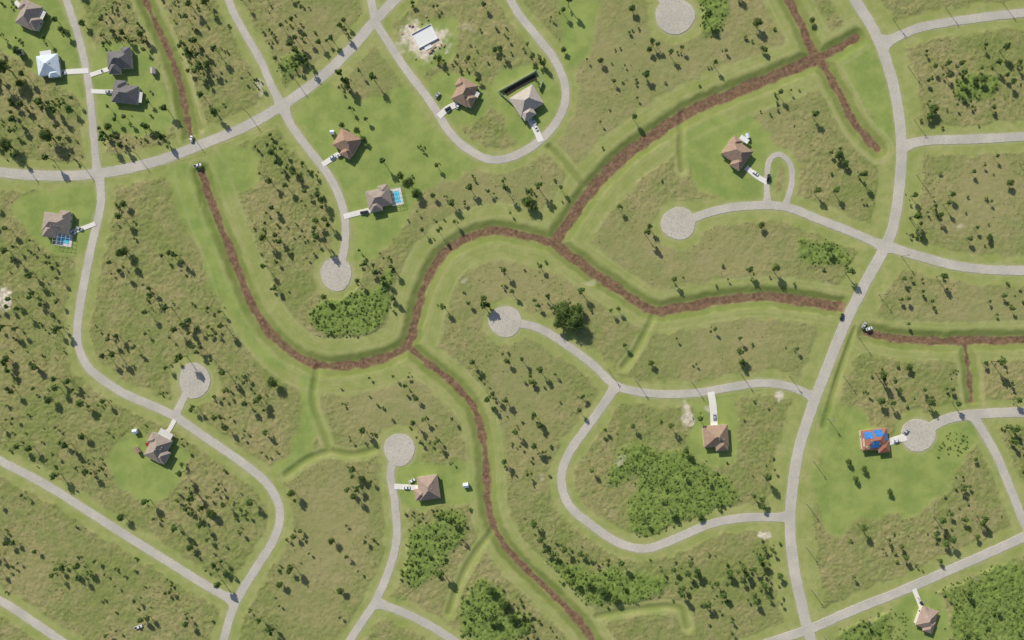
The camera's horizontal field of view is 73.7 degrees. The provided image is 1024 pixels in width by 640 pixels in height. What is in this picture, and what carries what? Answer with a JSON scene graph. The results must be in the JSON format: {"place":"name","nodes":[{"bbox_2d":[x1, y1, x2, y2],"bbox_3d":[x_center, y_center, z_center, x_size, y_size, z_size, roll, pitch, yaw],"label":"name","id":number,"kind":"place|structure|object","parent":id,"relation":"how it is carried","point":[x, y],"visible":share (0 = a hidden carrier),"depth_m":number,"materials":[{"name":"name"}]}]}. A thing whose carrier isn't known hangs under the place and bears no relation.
{"place":"outdoors","nodes":[
{"label":"outdoors","id":0,"kind":"place"},
{"bbox_2d":[0,597,65,639],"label":"road","id":1,"kind":"structure","parent":0,"point":[22,614],"depth_m":479.91,"materials":[{"name":"grey asphalt"}]},
{"bbox_2d":[62,68,88,74],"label":"driveway","id":2,"kind":"structure","parent":0,"point":[78,71],"depth_m":479.77,"materials":[{"name":"concrete"}]},
{"bbox_2d":[63,0,104,173],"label":"road","id":3,"kind":"structure","parent":0,"point":[96,166],"depth_m":479.93,"materials":[{"name":"grey asphalt"}]},
{"bbox_2d":[72,222,95,232],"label":"driveway","id":4,"kind":"structure","parent":0,"point":[89,225],"depth_m":479.71,"materials":[{"name":"concrete"}]},
{"bbox_2d":[90,67,108,76],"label":"driveway","id":5,"kind":"structure","parent":0,"point":[98,72],"depth_m":479.77,"materials":[{"name":"concrete"}]},
{"bbox_2d":[91,89,112,93],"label":"driveway","id":6,"kind":"structure","parent":0,"point":[97,91],"depth_m":479.78,"materials":[{"name":"concrete"}]},
{"bbox_2d":[0,457,237,607],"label":"road","id":7,"kind":"structure","parent":0,"point":[228,598],"depth_m":479.92,"materials":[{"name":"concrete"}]},
{"bbox_2d":[166,419,176,431],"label":"driveway","id":8,"kind":"structure","parent":0,"point":[171,426],"depth_m":479.74,"materials":[{"name":"concrete"}]},
{"bbox_2d":[73,173,283,639],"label":"road","id":9,"kind":"structure","parent":0,"point":[239,460],"depth_m":479.92,"materials":[{"name":"grey asphalt"}]},
{"bbox_2d":[169,392,187,418],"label":"road","id":10,"kind":"structure","parent":0,"point":[177,410],"depth_m":479.89,"materials":[{"name":"concrete"}]},
{"bbox_2d":[179,363,210,398],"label":"cul de sac","id":11,"kind":"object","parent":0,"point":[195,380],"visible":1,"depth_m":479.81,"materials":[{"name":"concrete"}]},
{"bbox_2d":[0,0,400,180],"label":"road","id":12,"kind":"structure","parent":0,"point":[343,56],"depth_m":479.93,"materials":[{"name":"grey asphalt"}]},
{"bbox_2d":[225,0,288,108],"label":"road","id":13,"kind":"structure","parent":0,"point":[279,100],"depth_m":479.90,"materials":[{"name":"grey asphalt"}]},
{"bbox_2d":[276,104,349,259],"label":"road","id":14,"kind":"structure","parent":0,"point":[286,115],"depth_m":479.90,"materials":[{"name":"grey asphalt"}]},
{"bbox_2d":[321,152,339,166],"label":"driveway","id":15,"kind":"structure","parent":0,"point":[327,161],"depth_m":479.76,"materials":[{"name":"concrete"}]},
{"bbox_2d":[320,257,350,291],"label":"cul de sac","id":16,"kind":"object","parent":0,"point":[335,272],"visible":1,"depth_m":479.81,"materials":[{"name":"concrete"}]},
{"bbox_2d":[343,208,369,218],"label":"driveway","id":17,"kind":"structure","parent":0,"point":[351,214],"depth_m":479.76,"materials":[{"name":"concrete"}]},
{"bbox_2d":[346,462,400,639],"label":"road","id":18,"kind":"structure","parent":0,"point":[370,610],"depth_m":479.88,"materials":[{"name":"grey asphalt"}]},
{"bbox_2d":[384,434,414,466],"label":"cul de sac","id":19,"kind":"object","parent":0,"point":[399,450],"visible":1,"depth_m":479.81,"materials":[{"name":"concrete"}]},
{"bbox_2d":[394,484,417,489],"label":"driveway","id":20,"kind":"structure","parent":0,"point":[401,486],"depth_m":479.74,"materials":[{"name":"concrete"}]},
{"bbox_2d":[374,595,458,639],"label":"road","id":21,"kind":"structure","parent":0,"point":[381,603],"depth_m":479.88,"materials":[{"name":"grey asphalt"}]},
{"bbox_2d":[437,102,456,118],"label":"driveway","id":22,"kind":"structure","parent":0,"point":[441,113],"depth_m":479.75,"materials":[{"name":"concrete"}]},
{"bbox_2d":[367,0,569,163],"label":"road","id":23,"kind":"structure","parent":0,"point":[456,139],"depth_m":479.89,"materials":[{"name":"grey asphalt"}]},
{"bbox_2d":[488,306,520,337],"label":"cul de sac","id":24,"kind":"object","parent":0,"point":[505,321],"visible":1,"depth_m":479.80,"materials":[{"name":"concrete"}]},
{"bbox_2d":[0,0,1023,639],"bbox_3d":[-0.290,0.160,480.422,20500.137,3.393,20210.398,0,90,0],"label":"ground","id":25,"kind":"structure","parent":0,"point":[206,218],"depth_m":479.99,"materials":[{"name":"green plant"}]},
{"bbox_2d":[0,59,11,73],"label":"oak tree","id":26,"kind":"object","parent":25,"relation":"on","point":[4,67],"visible":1,"depth_m":469.42,"materials":[{"name":"green plant"}]},
{"bbox_2d":[0,137,12,151],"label":"oak tree","id":27,"kind":"object","parent":25,"relation":"on","point":[7,145],"visible":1,"depth_m":472.61,"materials":[{"name":"green plant"}]},
{"bbox_2d":[12,45,20,54],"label":"oak tree","id":28,"kind":"object","parent":25,"relation":"on","point":[16,50],"visible":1,"depth_m":474.39,"materials":[{"name":"green plant"}]},
{"bbox_2d":[15,79,22,86],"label":"oak tree","id":29,"kind":"object","parent":25,"relation":"on","point":[19,82],"visible":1,"depth_m":474.98,"materials":[{"name":"green plant"}]},
{"bbox_2d":[33,9,44,31],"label":"walls","id":30,"kind":"structure","parent":25,"relation":"on","point":[39,27],"depth_m":478.89,"materials":[{"name":"paint"}]},
{"bbox_2d":[15,0,42,30],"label":"roof","id":31,"kind":"structure","parent":30,"relation":"on","point":[29,15],"depth_m":475.21,"materials":[{"name":"grey"}]},
{"bbox_2d":[39,50,50,55],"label":"patio cover","id":32,"kind":"object","parent":25,"relation":"on","point":[47,52],"visible":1,"depth_m":477.28,"materials":[{"name":"white metal"}]},
{"bbox_2d":[38,127,52,141],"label":"oak tree","id":33,"kind":"object","parent":25,"relation":"on","point":[42,135],"visible":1,"depth_m":471.08,"materials":[{"name":"green plant"}]},
{"bbox_2d":[44,396,52,403],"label":"oak tree","id":34,"kind":"object","parent":25,"relation":"on","point":[47,400],"visible":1,"depth_m":474.30,"materials":[{"name":"green plant"}]},
{"bbox_2d":[41,55,62,77],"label":"walls","id":35,"kind":"structure","parent":25,"relation":"on","point":[60,69],"depth_m":479.14,"materials":[{"name":"paint"}]},
{"bbox_2d":[36,53,60,77],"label":"roof","id":36,"kind":"structure","parent":35,"relation":"on","point":[51,68],"depth_m":475.83,"materials":[{"name":"metal"}]},
{"bbox_2d":[55,233,72,246],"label":"pool deck","id":37,"kind":"structure","parent":25,"relation":"on","point":[70,241],"depth_m":479.77,"materials":[{"name":"grey concrete"}]},
{"bbox_2d":[58,236,69,243],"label":"pool water","id":38,"kind":"structure","parent":37,"relation":"in","point":[64,240],"depth_m":479.85,"materials":[{"name":"blue liquid"}]},
{"bbox_2d":[55,213,72,236],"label":"walls","id":39,"kind":"structure","parent":25,"relation":"on","point":[70,227],"depth_m":478.82,"materials":[{"name":"paint"}]},
{"bbox_2d":[42,210,70,237],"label":"roof","id":40,"kind":"structure","parent":39,"relation":"on","point":[60,221],"depth_m":475.02,"materials":[{"name":"grey"}]},
{"bbox_2d":[116,514,124,521],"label":"oak tree","id":41,"kind":"object","parent":25,"relation":"on","point":[119,517],"visible":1,"depth_m":474.21,"materials":[{"name":"green plant"}]},
{"bbox_2d":[112,49,133,74],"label":"walls","id":42,"kind":"structure","parent":25,"relation":"on","point":[126,68],"depth_m":479.20,"materials":[{"name":"paint"}]},
{"bbox_2d":[107,47,131,73],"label":"roof","id":43,"kind":"structure","parent":42,"relation":"on","point":[119,61],"depth_m":475.45,"materials":[{"name":"grey"}]},
{"bbox_2d":[120,246,129,255],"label":"oak tree","id":44,"kind":"object","parent":25,"relation":"on","point":[124,251],"visible":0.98,"depth_m":474.24,"materials":[{"name":"green plant"}]},
{"bbox_2d":[138,92,143,103],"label":"patio cover","id":45,"kind":"object","parent":25,"relation":"on","point":[140,97],"visible":1,"depth_m":477.14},
{"bbox_2d":[150,67,156,74],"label":"garden shed","id":46,"kind":"structure","parent":25,"relation":"on","point":[153,70],"depth_m":477.44,"materials":[{"name":"paint"}]},
{"bbox_2d":[158,428,173,439],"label":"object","id":47,"kind":"object","parent":25,"relation":"on","point":[165,433],"visible":1,"depth_m":477.01,"materials":[{"name":"grey concrete"}]},
{"bbox_2d":[205,509,213,517],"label":"oak tree","id":48,"kind":"object","parent":25,"relation":"on","point":[209,514],"visible":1,"depth_m":474.50,"materials":[{"name":"green plant"}]},
{"bbox_2d":[267,376,277,387],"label":"oak tree","id":49,"kind":"object","parent":25,"relation":"on","point":[272,381],"visible":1,"depth_m":473.53,"materials":[{"name":"green plant"}]},
{"bbox_2d":[390,188,403,205],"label":"pool deck","id":50,"kind":"structure","parent":25,"relation":"on","point":[393,199],"depth_m":479.79,"materials":[{"name":"white concrete"}]},
{"bbox_2d":[393,191,400,202],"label":"pool water","id":51,"kind":"structure","parent":50,"relation":"in","point":[396,193],"depth_m":479.86,"materials":[{"name":"blue liquid"}]},
{"bbox_2d":[403,177,414,186],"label":"oak tree","id":52,"kind":"object","parent":25,"relation":"on","point":[408,182],"visible":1,"depth_m":473.59,"materials":[{"name":"green plant"}]},
{"bbox_2d":[412,188,420,197],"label":"oak tree","id":53,"kind":"object","parent":25,"relation":"on","point":[414,193],"visible":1,"depth_m":474.67,"materials":[{"name":"green plant"}]},
{"bbox_2d":[400,15,444,59],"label":"house under construction","id":54,"kind":"structure","parent":25,"relation":"on","point":[425,36],"depth_m":479.65,"materials":[{"name":"concrete"}]},
{"bbox_2d":[486,586,495,596],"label":"oak tree","id":55,"kind":"object","parent":25,"relation":"on","point":[490,591],"visible":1,"depth_m":475.18,"materials":[{"name":"green plant"}]},
{"bbox_2d":[497,598,509,610],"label":"oak tree","id":56,"kind":"object","parent":25,"relation":"on","point":[503,605],"visible":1,"depth_m":475.06,"materials":[{"name":"green plant"}]},
{"bbox_2d":[0,0,1023,639],"bbox_3d":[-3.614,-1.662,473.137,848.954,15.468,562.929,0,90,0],"label":"scrub trees","id":57,"kind":"object","parent":25,"relation":"on","point":[442,306],"visible":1,"depth_m":473.36,"materials":[{"name":"green plant"}]},
{"bbox_2d":[0,0,1023,639],"bbox_3d":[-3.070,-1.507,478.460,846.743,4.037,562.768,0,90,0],"label":"shrubs","id":58,"kind":"object","parent":25,"relation":"on","point":[642,470],"visible":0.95,"depth_m":478.96,"materials":[{"name":"green plant"}]},
{"bbox_2d":[0,0,1023,639],"bbox_3d":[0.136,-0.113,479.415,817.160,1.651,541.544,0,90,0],"label":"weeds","id":59,"kind":"object","parent":25,"relation":"on","point":[450,350],"visible":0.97,"depth_m":479.73,"materials":[{"name":"green plant"}]},
{"bbox_2d":[507,614,517,624],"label":"oak tree","id":60,"kind":"object","parent":25,"relation":"on","point":[512,618],"visible":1,"depth_m":475.27,"materials":[{"name":"green plant"}]},
{"bbox_2d":[504,74,536,95],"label":"mulch bed","id":61,"kind":"object","parent":25,"relation":"on","point":[514,87],"visible":1,"depth_m":479.70,"materials":[{"name":"black soil"}]},
{"bbox_2d":[498,71,542,103],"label":"panel fence","id":62,"kind":"object","parent":25,"relation":"on","point":[517,81],"visible":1,"depth_m":478.73,"materials":[{"name":"brown wood"}]},
{"bbox_2d":[521,195,533,207],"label":"oak tree","id":63,"kind":"object","parent":25,"relation":"on","point":[527,201],"visible":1,"depth_m":474.10,"materials":[{"name":"green plant"}]},
{"bbox_2d":[553,315,566,328],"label":"oak tree","id":64,"kind":"object","parent":25,"relation":"on","point":[559,323],"visible":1,"depth_m":472.76,"materials":[{"name":"green plant"}]},
{"bbox_2d":[553,300,574,319],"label":"oak tree","id":65,"kind":"object","parent":25,"relation":"on","point":[566,310],"visible":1,"depth_m":470.76,"materials":[{"name":"green plant"}]},
{"bbox_2d":[565,310,583,331],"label":"oak tree","id":66,"kind":"object","parent":25,"relation":"on","point":[573,321],"visible":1,"depth_m":470.80,"materials":[{"name":"green plant"}]},
{"bbox_2d":[573,303,583,313],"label":"oak tree","id":67,"kind":"object","parent":25,"relation":"on","point":[578,308],"visible":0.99,"depth_m":473.88,"materials":[{"name":"green plant"}]},
{"bbox_2d":[597,586,607,596],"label":"oak tree","id":68,"kind":"object","parent":25,"relation":"on","point":[602,590],"visible":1,"depth_m":475.09,"materials":[{"name":"green plant"}]},
{"bbox_2d":[610,595,618,604],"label":"oak tree","id":69,"kind":"object","parent":25,"relation":"on","point":[615,600],"visible":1,"depth_m":475.39,"materials":[{"name":"green plant"}]},
{"bbox_2d":[739,135,748,144],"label":"patio cover","id":70,"kind":"object","parent":25,"relation":"on","point":[744,139],"visible":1,"depth_m":477.01,"materials":[{"name":"white metal"}]},
{"bbox_2d":[752,17,763,27],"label":"oak tree","id":71,"kind":"object","parent":25,"relation":"on","point":[759,22],"visible":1,"depth_m":473.54,"materials":[{"name":"green plant"}]},
{"bbox_2d":[834,150,843,158],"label":"oak tree","id":72,"kind":"object","parent":25,"relation":"on","point":[839,154],"visible":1,"depth_m":474.97,"materials":[{"name":"green plant"}]},
{"bbox_2d":[914,605,922,628],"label":"walls","id":73,"kind":"structure","parent":25,"relation":"on","point":[916,617],"depth_m":478.90,"materials":[{"name":"paint"}]},
{"bbox_2d":[915,605,938,633],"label":"roof","id":74,"kind":"structure","parent":73,"relation":"on","point":[924,621],"depth_m":475.41,"materials":[{"name":"beige"}]},
{"bbox_2d":[928,103,939,113],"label":"oak tree","id":75,"kind":"object","parent":25,"relation":"on","point":[934,108],"visible":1,"depth_m":474.84,"materials":[{"name":"green plant"}]},
{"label":"utility pole","id":76,"kind":"object","parent":25,"relation":"on","visible":0},
{"bbox_2d":[810,3,925,633],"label":"power line","id":77,"kind":"object","parent":76,"relation":"attached to","point":[895,273],"visible":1,"depth_m":471.06,"materials":[{"name":"metal"}]},
{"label":"walls","id":78,"kind":"object","parent":25,"relation":"on","visible":0},
{"bbox_2d":[111,80,138,104],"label":"roof","id":79,"kind":"structure","parent":78,"relation":"on","point":[129,94],"depth_m":475.39,"materials":[{"name":"grey"}]},
{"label":"walls","id":80,"kind":"object","parent":25,"relation":"on","visible":0},
{"bbox_2d":[451,77,477,107],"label":"roof","id":81,"kind":"structure","parent":80,"relation":"on","point":[464,86],"depth_m":475.39,"materials":[{"name":"brown"}]},
{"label":"walls","id":82,"kind":"object","parent":25,"relation":"on","visible":0},
{"bbox_2d":[509,84,543,120],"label":"roof","id":83,"kind":"structure","parent":82,"relation":"on","point":[526,105],"depth_m":475.21,"materials":[{"name":"beige"}]},
{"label":"walls","id":84,"kind":"object","parent":25,"relation":"on","visible":0},
{"bbox_2d":[332,128,360,158],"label":"roof","id":85,"kind":"structure","parent":84,"relation":"on","point":[353,141],"depth_m":475.40,"materials":[{"name":"red"}]},
{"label":"walls","id":86,"kind":"object","parent":25,"relation":"on","visible":0},
{"bbox_2d":[365,184,392,212],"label":"roof","id":87,"kind":"structure","parent":86,"relation":"on","point":[379,200],"depth_m":475.52,"materials":[{"name":"grey"}]},
{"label":"walls","id":88,"kind":"object","parent":25,"relation":"on","visible":0},
{"bbox_2d":[721,135,752,170],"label":"roof","id":89,"kind":"structure","parent":88,"relation":"on","point":[738,157],"depth_m":475.19,"materials":[{"name":"brown"}]},
{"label":"walls","id":90,"kind":"object","parent":25,"relation":"on","visible":0},
{"bbox_2d":[143,432,171,464],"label":"roof","id":91,"kind":"structure","parent":90,"relation":"on","point":[156,441],"depth_m":475.19,"materials":[{"name":"grey"}]},
{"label":"walls","id":92,"kind":"object","parent":25,"relation":"on","visible":0},
{"bbox_2d":[414,474,440,500],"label":"roof","id":93,"kind":"structure","parent":92,"relation":"on","point":[425,485],"depth_m":475.19,"materials":[{"name":"beige"}]},
{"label":"walls","id":94,"kind":"object","parent":25,"relation":"on","visible":0},
{"bbox_2d":[702,424,728,450],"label":"roof","id":95,"kind":"structure","parent":94,"relation":"on","point":[711,433],"depth_m":474.98,"materials":[{"name":"brown"}]},
{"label":"walls","id":96,"kind":"object","parent":25,"relation":"on","visible":0},
{"bbox_2d":[860,428,889,452],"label":"roof","id":97,"kind":"structure","parent":96,"relation":"on","point":[881,448],"depth_m":475.52,"materials":[{"name":"tile"}]},
{"bbox_2d":[862,429,886,449],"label":"roof tarps","id":98,"kind":"object","parent":97,"relation":"on","point":[869,435],"visible":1,"depth_m":475.01,"materials":[{"name":"blue plastic"}]},
{"bbox_2d":[527,117,543,142],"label":"driveway","id":99,"kind":"structure","parent":0,"point":[539,137],"depth_m":479.75,"materials":[{"name":"concrete"}]},
{"bbox_2d":[520,319,812,400],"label":"road","id":100,"kind":"structure","parent":0,"point":[598,369],"depth_m":479.88,"materials":[{"name":"grey asphalt"}]},
{"bbox_2d":[557,381,784,552],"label":"road","id":101,"kind":"structure","parent":0,"point":[613,390],"depth_m":479.87,"materials":[{"name":"grey asphalt"}]},
{"bbox_2d":[656,0,694,34],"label":"cul de sac","id":102,"kind":"object","parent":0,"point":[675,17],"visible":1,"depth_m":479.79,"materials":[{"name":"concrete"}]},
{"bbox_2d":[661,207,694,239],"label":"cul de sac","id":103,"kind":"object","parent":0,"point":[677,223],"visible":1,"depth_m":479.80,"materials":[{"name":"concrete"}]},
{"bbox_2d":[707,391,717,424],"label":"driveway","id":104,"kind":"structure","parent":0,"point":[712,402],"depth_m":479.73,"materials":[{"name":"concrete"}]},
{"bbox_2d":[744,165,766,184],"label":"driveway","id":105,"kind":"structure","parent":0,"point":[748,169],"depth_m":479.75,"materials":[{"name":"concrete"}]},
{"bbox_2d":[762,152,794,208],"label":"road","id":106,"kind":"structure","parent":0,"point":[786,201],"depth_m":479.84,"materials":[{"name":"concrete"}]},
{"bbox_2d":[693,201,888,255],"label":"road","id":107,"kind":"structure","parent":0,"point":[879,245],"depth_m":479.85,"materials":[{"name":"grey asphalt"}]},
{"bbox_2d":[785,0,906,639],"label":"road","id":108,"kind":"structure","parent":0,"point":[871,26],"depth_m":479.87,"materials":[{"name":"grey asphalt"}]},
{"bbox_2d":[764,532,1023,639],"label":"road","id":109,"kind":"structure","parent":0,"point":[923,581],"depth_m":479.82,"materials":[{"name":"grey asphalt"}]},
{"bbox_2d":[888,434,906,444],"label":"driveway","id":110,"kind":"structure","parent":0,"point":[902,437],"depth_m":479.73,"materials":[{"name":"concrete"}]},
{"bbox_2d":[912,588,920,606],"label":"driveway","id":111,"kind":"structure","parent":0,"point":[916,595],"depth_m":479.72,"materials":[{"name":"concrete"}]},
{"bbox_2d":[901,419,935,451],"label":"cul de sac","id":112,"kind":"object","parent":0,"point":[920,435],"visible":1,"depth_m":479.79,"materials":[{"name":"concrete"}]},
{"bbox_2d":[880,9,1023,50],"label":"road","id":113,"kind":"structure","parent":0,"point":[890,40],"depth_m":479.86,"materials":[{"name":"grey asphalt"}]},
{"bbox_2d":[882,236,1023,274],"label":"road","id":114,"kind":"structure","parent":0,"point":[893,247],"depth_m":479.85,"materials":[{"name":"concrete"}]},
{"bbox_2d":[899,132,1023,155],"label":"road","id":115,"kind":"structure","parent":0,"point":[907,145],"depth_m":479.86,"materials":[{"name":"grey asphalt"}]},
{"bbox_2d":[929,407,1023,430],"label":"road","id":116,"kind":"structure","parent":0,"point":[941,421],"depth_m":479.83,"materials":[{"name":"grey asphalt"}]},
{"bbox_2d":[967,411,1023,531],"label":"road","id":117,"kind":"structure","parent":0,"point":[978,424],"depth_m":479.83,"materials":[{"name":"grey asphalt"}]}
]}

